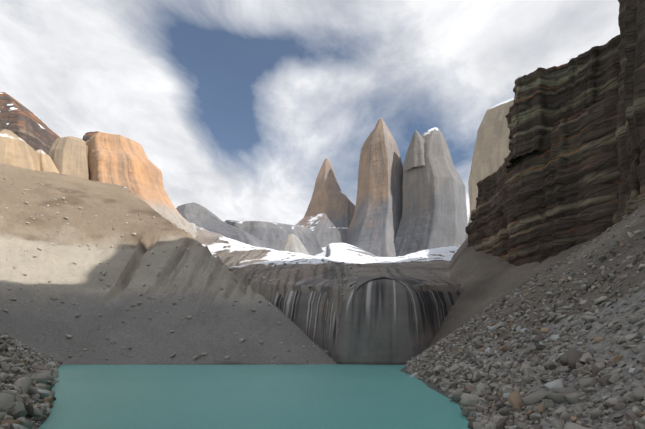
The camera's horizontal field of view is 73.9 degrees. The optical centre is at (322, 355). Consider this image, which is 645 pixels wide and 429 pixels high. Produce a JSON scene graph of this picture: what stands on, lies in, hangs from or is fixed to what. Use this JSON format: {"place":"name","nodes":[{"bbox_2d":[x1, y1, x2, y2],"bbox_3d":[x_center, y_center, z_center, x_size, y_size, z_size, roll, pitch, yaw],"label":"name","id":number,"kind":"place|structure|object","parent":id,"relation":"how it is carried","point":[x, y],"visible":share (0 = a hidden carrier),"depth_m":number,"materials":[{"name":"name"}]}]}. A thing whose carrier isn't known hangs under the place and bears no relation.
{"place":"outdoors","nodes":[
{"label":"outdoors","id":0,"kind":"place"},
{"bbox_2d":[0,92,59,154],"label":"dark peak","id":1,"kind":"structure","parent":0,"point":[28,126],"depth_m":1226.85,"materials":[{"name":"brown stone"}]},
{"bbox_2d":[85,132,195,237],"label":"rock buttress","id":2,"kind":"structure","parent":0,"point":[117,159],"depth_m":948.37,"materials":[{"name":"stone"}]},
{"bbox_2d":[82,131,98,141],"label":"rock outcrop","id":3,"kind":"object","parent":2,"relation":"on","point":[87,136],"visible":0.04,"depth_m":1212.12,"materials":[{"name":"stone"}]},
{"bbox_2d":[176,202,266,247],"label":"ridge","id":4,"kind":"structure","parent":0,"point":[198,215],"depth_m":1418.55,"materials":[{"name":"stone"}]},
{"bbox_2d":[38,364,469,428],"bbox_3d":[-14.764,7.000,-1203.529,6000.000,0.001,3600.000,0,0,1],"label":"lake water","id":5,"kind":"structure","parent":0,"point":[346,396],"depth_m":69.61,"materials":[{"name":"teal liquid"}]},
{"bbox_2d":[225,220,323,255],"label":"ridge","id":6,"kind":"structure","parent":0,"point":[270,235],"depth_m":1555.63,"materials":[{"name":"stone"}]},
{"bbox_2d":[0,0,619,224],"label":"sky","id":7,"kind":"structure","parent":0,"point":[240,106],"materials":[{"name":"white"}]},
{"bbox_2d":[0,163,644,428],"bbox_3d":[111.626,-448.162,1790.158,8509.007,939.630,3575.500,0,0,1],"label":"terrain","id":8,"kind":"structure","parent":0,"point":[484,280],"depth_m":390.99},
{"bbox_2d":[0,129,40,170],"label":"dome","id":9,"kind":"structure","parent":8,"relation":"on","point":[16,150],"depth_m":822.16,"materials":[{"name":"stone"}]},
{"bbox_2d":[35,149,59,173],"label":"rock outcrop","id":10,"kind":"object","parent":8,"relation":"on","point":[46,162],"visible":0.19,"depth_m":867.42,"materials":[{"name":"stone"}]},
{"bbox_2d":[48,136,88,179],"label":"dome","id":11,"kind":"structure","parent":8,"relation":"on","point":[68,155],"depth_m":916.04,"materials":[{"name":"stone"}]},
{"bbox_2d":[190,223,196,231],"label":"thumb","id":12,"kind":"object","parent":8,"relation":"on","point":[193,226],"visible":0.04,"depth_m":1043.03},
{"bbox_2d":[280,234,309,254],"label":"thumb","id":13,"kind":"object","parent":8,"relation":"on","point":[293,243],"visible":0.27,"depth_m":979.94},
{"bbox_2d":[0,177,644,428],"bbox_3d":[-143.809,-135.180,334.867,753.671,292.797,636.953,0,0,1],"label":"boulders","id":14,"kind":"object","parent":8,"relation":"on","point":[35,381],"visible":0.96,"depth_m":55.99,"materials":[{"name":"grey stone"}]},
{"bbox_2d":[296,158,354,247],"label":"rock spire","id":15,"kind":"structure","parent":8,"relation":"on","point":[327,218],"depth_m":2063.13,"materials":[{"name":"stone"}]},
{"bbox_2d":[265,276,460,364],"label":"granite wall","id":16,"kind":"structure","parent":8,"relation":"on","point":[389,320],"depth_m":337.67,"materials":[{"name":"grey stone"}]},
{"bbox_2d":[347,118,402,256],"bbox_3d":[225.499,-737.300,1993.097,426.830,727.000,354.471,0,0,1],"label":"rock spire","id":17,"kind":"structure","parent":8,"relation":"on","point":[374,224],"depth_m":1927.32,"materials":[{"name":"stone"}]},
{"bbox_2d":[394,127,467,256],"bbox_3d":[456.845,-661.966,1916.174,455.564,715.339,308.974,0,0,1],"label":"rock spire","id":18,"kind":"structure","parent":8,"relation":"on","point":[434,211],"depth_m":1846.15,"materials":[{"name":"stone"}]},
{"bbox_2d":[403,131,424,171],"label":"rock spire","id":19,"kind":"structure","parent":18,"relation":"on","point":[414,156],"depth_m":1871.47,"materials":[{"name":"stone"}]},
{"bbox_2d":[465,98,513,239],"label":"rock tower","id":20,"kind":"structure","parent":8,"relation":"on","point":[492,151],"depth_m":1374.84,"materials":[{"name":"stone"}]},
{"bbox_2d":[612,0,644,224],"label":"cliff buttress","id":21,"kind":"structure","parent":8,"relation":"on","point":[630,125],"depth_m":278.13,"materials":[{"name":"brown stone"}]},
{"bbox_2d":[465,94,620,265],"bbox_3d":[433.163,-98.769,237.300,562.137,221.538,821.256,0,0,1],"label":"cliff","id":22,"kind":"structure","parent":0,"point":[557,196],"depth_m":354.30,"materials":[{"name":"brown stone"}]},
{"bbox_2d":[505,34,621,168],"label":"cliff","id":23,"kind":"structure","parent":0,"point":[547,101],"depth_m":372.80,"materials":[{"name":"brown stone"}]}
]}

